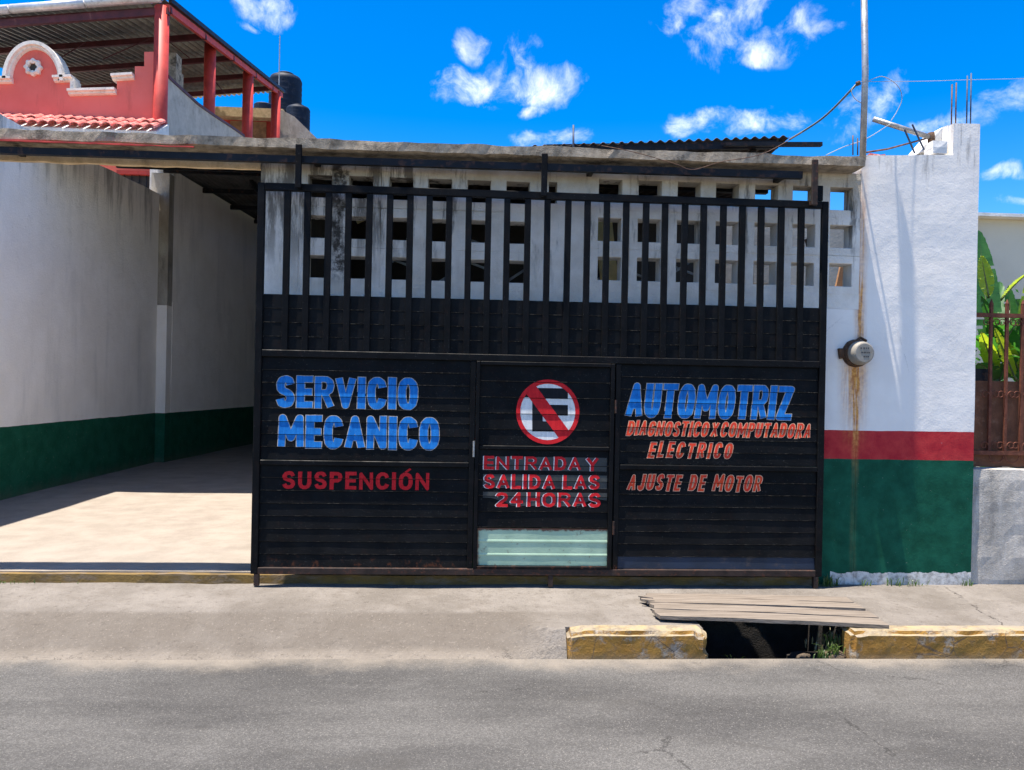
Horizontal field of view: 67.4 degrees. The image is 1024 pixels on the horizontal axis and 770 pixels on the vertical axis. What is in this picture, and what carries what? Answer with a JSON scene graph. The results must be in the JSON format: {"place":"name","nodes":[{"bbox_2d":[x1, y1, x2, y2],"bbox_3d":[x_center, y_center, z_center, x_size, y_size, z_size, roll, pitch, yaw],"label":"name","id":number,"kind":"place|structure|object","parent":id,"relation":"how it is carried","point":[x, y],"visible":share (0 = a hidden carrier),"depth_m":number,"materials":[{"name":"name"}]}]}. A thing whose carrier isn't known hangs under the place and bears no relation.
{"place":"outdoors","nodes":[
{"label":"outdoors","id":0,"kind":"place"},
{"bbox_2d":[0,444,252,572],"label":"driveway","id":1,"kind":"structure","parent":0,"point":[192,514],"depth_m":7.87,"materials":[{"name":"concrete"}]},
{"bbox_2d":[0,114,256,499],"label":"yard wall","id":2,"kind":"structure","parent":1,"relation":"on","point":[127,322],"depth_m":11.89,"materials":[{"name":"paint"}]},
{"bbox_2d":[598,222,616,279],"bbox_3d":[0.958,-0.082,6.866,0.559,3.220,0.020,1,0,-3],"label":"cream board","id":3,"kind":"object","parent":1,"relation":"on","point":[612,270],"depth_m":6.85,"materials":[{"name":"beige wood"}]},
{"bbox_2d":[0,659,1023,769],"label":"road","id":4,"kind":"structure","parent":0,"point":[634,714],"depth_m":3.96,"materials":[{"name":"grey asphalt"}]},
{"bbox_2d":[0,582,1023,659],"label":"pavement","id":5,"kind":"structure","parent":0,"point":[287,621],"depth_m":5.04,"materials":[{"name":"concrete"}]},
{"bbox_2d":[0,572,811,585],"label":"driveway step","id":6,"kind":"object","parent":5,"relation":"on","point":[193,578],"visible":0.23,"depth_m":5.90,"materials":[{"name":"paint"}]},
{"bbox_2d":[644,593,853,602],"bbox_3d":[1.708,1.550,5.576,1.497,0.028,0.134,1,0,0],"label":"wooden plank","id":7,"kind":"object","parent":5,"relation":"on","point":[797,598],"visible":0.7,"depth_m":5.57,"materials":[{"name":"beige wood"}]},
{"bbox_2d":[696,620,807,658],"bbox_3d":[1.661,1.914,5.542,1.159,0.628,0.041,1,0,-3],"label":"drain side","id":8,"kind":"object","parent":5,"relation":"in","point":[738,640],"visible":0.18,"depth_m":5.53,"materials":[{"name":"black concrete"}]},
{"bbox_2d":[640,597,865,610],"bbox_3d":[1.689,1.547,5.433,1.542,0.032,0.140,1,0,2],"label":"wooden plank","id":9,"kind":"object","parent":5,"relation":"on","point":[796,603],"visible":0.84,"depth_m":5.41,"materials":[{"name":"beige wood"}]},
{"bbox_2d":[649,603,878,618],"bbox_3d":[1.703,1.543,5.246,1.499,0.030,0.148,1,0,4],"label":"wooden plank","id":10,"kind":"object","parent":5,"relation":"on","point":[781,610],"visible":0.81,"depth_m":5.24,"materials":[{"name":"beige wood"}]},
{"bbox_2d":[652,609,888,628],"bbox_3d":[1.694,1.545,5.089,1.502,0.032,0.148,1,0,4],"label":"wooden plank","id":11,"kind":"object","parent":5,"relation":"on","point":[734,616],"visible":1,"depth_m":5.06,"materials":[{"name":"beige wood"}]},
{"bbox_2d":[731,633,845,658],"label":"weeds","id":12,"kind":"object","parent":5,"relation":"on","point":[833,650],"visible":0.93,"depth_m":4.96,"materials":[{"name":"green plant"}]},
{"bbox_2d":[804,629,839,650],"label":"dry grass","id":13,"kind":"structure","parent":5,"relation":"on","point":[822,645],"depth_m":5.07,"materials":[{"name":"green plant"}]},
{"bbox_2d":[807,625,841,652],"bbox_3d":[2.191,1.923,5.320,0.110,0.627,0.524,1,0,-3],"label":"drain side","id":14,"kind":"object","parent":5,"relation":"in","point":[813,630],"visible":0.15,"depth_m":5.34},
{"bbox_2d":[818,573,972,586],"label":"weeds","id":15,"kind":"object","parent":5,"relation":"on","point":[826,581],"visible":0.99,"depth_m":6.11,"materials":[{"name":"green plant"}]},
{"bbox_2d":[0,0,1023,213],"label":"sky","id":16,"kind":"structure","parent":0,"point":[489,72],"materials":[{"name":"blue"}]},
{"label":"yard ground","id":17,"kind":"structure","parent":0,"visible":0},
{"bbox_2d":[0,0,284,187],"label":"coral house","id":18,"kind":"structure","parent":17,"relation":"on","point":[142,66],"depth_m":14.79,"materials":[{"name":"red paint"}]},
{"bbox_2d":[116,170,149,187],"bbox_3d":[-7.138,-3.744,14.548,0.648,0.603,0.118,1,0,-3],"label":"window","id":19,"kind":"structure","parent":18,"relation":"in","point":[140,177],"depth_m":14.56,"materials":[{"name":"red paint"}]},
{"bbox_2d":[215,106,316,138],"bbox_3d":[-9.011,-4.157,26.821,5.792,11.166,4.400,1,0,-3],"label":"annex","id":20,"kind":"object","parent":17,"relation":"on","point":[291,126],"visible":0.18,"depth_m":24.73,"materials":[{"name":"beige paint"}]},
{"bbox_2d":[230,121,266,137],"bbox_3d":[-8.601,-7.884,25.020,1.155,1.401,0.025,1,0,-3],"label":"annex door","id":21,"kind":"structure","parent":20,"relation":"in","point":[259,128],"depth_m":25.02,"materials":[{"name":"brown wood"}]},
{"bbox_2d":[254,102,270,107],"bbox_3d":[-8.768,-9.751,27.130,0.675,0.362,0.675,1,0,-3],"label":"water tank","id":22,"kind":"object","parent":20,"relation":"on","point":[262,105],"visible":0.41,"depth_m":26.82,"materials":[{"name":"black plastic"}]},
{"bbox_2d":[279,35,279,85],"bbox_3d":[-8.061,-10.290,26.569,0.037,3.598,0.036,1,0,-3],"label":"antenna rod","id":23,"kind":"object","parent":20,"relation":"on","point":[279,60],"visible":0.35,"depth_m":26.55,"materials":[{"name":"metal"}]},
{"bbox_2d":[268,71,301,111],"bbox_3d":[-8.278,-10.599,28.058,1.172,1.527,1.172,1,0,-3],"label":"water tank","id":24,"kind":"object","parent":20,"relation":"on","point":[290,84],"visible":0.52,"depth_m":27.58,"materials":[{"name":"black plastic"}]},
{"bbox_2d":[286,104,309,130],"bbox_3d":[-7.467,-9.307,26.804,0.816,0.893,0.816,1,0,-3],"label":"water tank","id":25,"kind":"object","parent":20,"relation":"on","point":[300,113],"visible":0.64,"depth_m":26.48,"materials":[{"name":"black plastic"}]},
{"bbox_2d":[310,180,767,282],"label":"workshop building","id":26,"kind":"structure","parent":17,"relation":"on","point":[516,272],"depth_m":8.54,"materials":[{"name":"paint"}]},
{"bbox_2d":[116,166,260,223],"bbox_3d":[-4.272,-3.441,14.949,4.260,0.944,10.652,1,0,-3],"label":"carport","id":27,"kind":"object","parent":26,"relation":"on","point":[237,189],"visible":0.01,"depth_m":14.79,"materials":[{"name":"black metal"}]},
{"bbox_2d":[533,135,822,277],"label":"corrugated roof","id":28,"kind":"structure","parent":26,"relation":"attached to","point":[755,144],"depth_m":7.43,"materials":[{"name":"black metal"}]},
{"bbox_2d":[726,226,843,285],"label":"back yard wall","id":29,"kind":"structure","parent":17,"relation":"on","point":[836,238],"depth_m":9.41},
{"bbox_2d":[835,267,842,286],"bbox_3d":[2.823,-0.006,7.074,0.738,3.138,0.030,1,0,-3],"label":"leaning timber","id":30,"kind":"object","parent":17,"relation":"on","point":[839,280],"depth_m":7.07,"materials":[{"name":"brown wood"}]},
{"bbox_2d":[821,584,1023,586],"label":"wall footing","id":31,"kind":"object","parent":17,"relation":"on","point":[998,585],"depth_m":6.20,"materials":[{"name":"concrete"}]},
{"bbox_2d":[0,73,979,584],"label":"front wall","id":32,"kind":"structure","parent":31,"relation":"on","point":[898,467],"depth_m":6.16,"materials":[{"name":"white paint"}]},
{"bbox_2d":[250,144,828,587],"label":"sliding gate","id":33,"kind":"structure","parent":32,"relation":"attached to","point":[716,414],"depth_m":5.87,"materials":[{"name":"black metal"}]},
{"bbox_2d":[473,361,616,568],"bbox_3d":[0.247,0.615,5.863,1.097,1.575,0.055,1,0,-3],"label":"door","id":34,"kind":"structure","parent":33,"relation":"in","point":[553,410],"depth_m":5.87,"materials":[{"name":"black metal"}]},
{"bbox_2d":[601,132,801,169],"bbox_3d":[1.632,-1.879,5.931,1.852,0.527,0.463,1,0,-19],"label":"cable","id":35,"kind":"object","parent":32,"relation":"attached to","point":[705,166],"visible":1,"depth_m":5.78,"materials":[{"name":"black rubber"}]},
{"bbox_2d":[838,336,873,366],"bbox_3d":[2.743,-0.266,6.100,0.262,0.250,0.144,1,0,-3],"label":"electric meter","id":36,"kind":"object","parent":32,"relation":"attached to","point":[857,352],"visible":1,"depth_m":6.06,"materials":[{"name":"grey metal"}]},
{"bbox_2d":[826,123,890,154],"bbox_3d":[2.820,-2.000,6.256,0.522,0.269,0.019,1,0,1],"label":"cable","id":37,"kind":"object","parent":32,"relation":"attached to","point":[859,141],"visible":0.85,"depth_m":6.25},
{"bbox_2d":[855,0,868,156],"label":"service pole","id":38,"kind":"object","parent":32,"relation":"on","point":[865,72],"visible":1,"depth_m":5.99,"materials":[{"name":"metal"}]},
{"bbox_2d":[789,84,855,138],"bbox_3d":[2.637,-2.281,6.475,0.095,0.140,0.990,1,0,-10],"label":"cable","id":39,"kind":"object","parent":38,"relation":"attached to","point":[831,110],"visible":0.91,"depth_m":6.49,"materials":[{"name":"black rubber"}]},
{"bbox_2d":[869,76,901,120],"bbox_3d":[2.951,-2.305,6.143,0.428,0.320,0.063,1,0,-25],"label":"cable","id":40,"kind":"object","parent":38,"relation":"attached to","point":[898,87],"visible":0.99,"depth_m":6.19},
{"bbox_2d":[861,78,1023,81],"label":"cable","id":41,"kind":"object","parent":38,"relation":"attached to","point":[919,81],"visible":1,"depth_m":6.17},
{"bbox_2d":[866,138,925,152],"bbox_3d":[3.178,-1.979,6.328,0.569,0.170,0.032,1,0,-8],"label":"bent rebar","id":42,"kind":"object","parent":32,"relation":"on","point":[894,146],"visible":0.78,"depth_m":6.31,"materials":[{"name":"metal"}]},
{"bbox_2d":[872,117,934,153],"bbox_3d":[3.240,-2.054,6.322,0.526,0.312,0.108,1,0,-3],"label":"scrap pipe","id":43,"kind":"object","parent":32,"relation":"on","point":[929,136],"visible":0.89,"depth_m":6.33,"materials":[{"name":"metal"}]},
{"bbox_2d":[971,467,1023,584],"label":"garden wall","id":44,"kind":"structure","parent":31,"relation":"on","point":[998,531],"depth_m":6.26,"materials":[{"name":"white paint"}]},
{"bbox_2d":[973,299,1023,466],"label":"iron fence","id":45,"kind":"object","parent":44,"relation":"on","point":[998,423],"visible":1,"depth_m":6.36,"materials":[{"name":"brown metal"}]},
{"bbox_2d":[975,230,1019,467],"bbox_3d":[4.754,0.075,7.390,1.286,3.199,0.571,1,0,-41],"label":"banana plant","id":46,"kind":"object","parent":17,"relation":"on","point":[989,286],"visible":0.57,"depth_m":7.32,"materials":[{"name":"green plant"}]},
{"bbox_2d":[975,212,1023,466],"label":"pale house","id":47,"kind":"structure","parent":17,"relation":"on","point":[1003,234],"depth_m":12.48,"materials":[{"name":"paint"}]},
{"bbox_2d":[981,275,1023,467],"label":"banana plant","id":48,"kind":"object","parent":17,"relation":"on","point":[1014,341],"visible":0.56,"depth_m":7.39,"materials":[{"name":"green plant"}]},
{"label":"drain bed","id":49,"kind":"structure","parent":0,"visible":0},
{"bbox_2d":[784,651,822,658],"bbox_3d":[1.987,2.020,5.077,0.330,0.454,0.317,1,0,-3],"label":"drain ledge","id":50,"kind":"object","parent":49,"relation":"on","point":[791,655],"visible":0.05,"depth_m":5.13,"materials":[{"name":"black concrete"}]},
{"bbox_2d":[796,651,809,658],"bbox_3d":[1.881,1.757,4.969,0.084,0.058,0.066,1,0,-3],"label":"broken stone","id":51,"kind":"object","parent":50,"relation":"on","point":[801,655],"visible":0.8,"depth_m":4.95,"materials":[{"name":"beige stone"}]},
{"bbox_2d":[822,651,844,658],"bbox_3d":[2.083,1.760,4.976,0.146,0.081,0.112,1,0,-3],"label":"broken stone","id":52,"kind":"object","parent":50,"relation":"on","point":[839,656],"visible":0.48,"depth_m":4.94,"materials":[{"name":"beige stone"}]}
]}

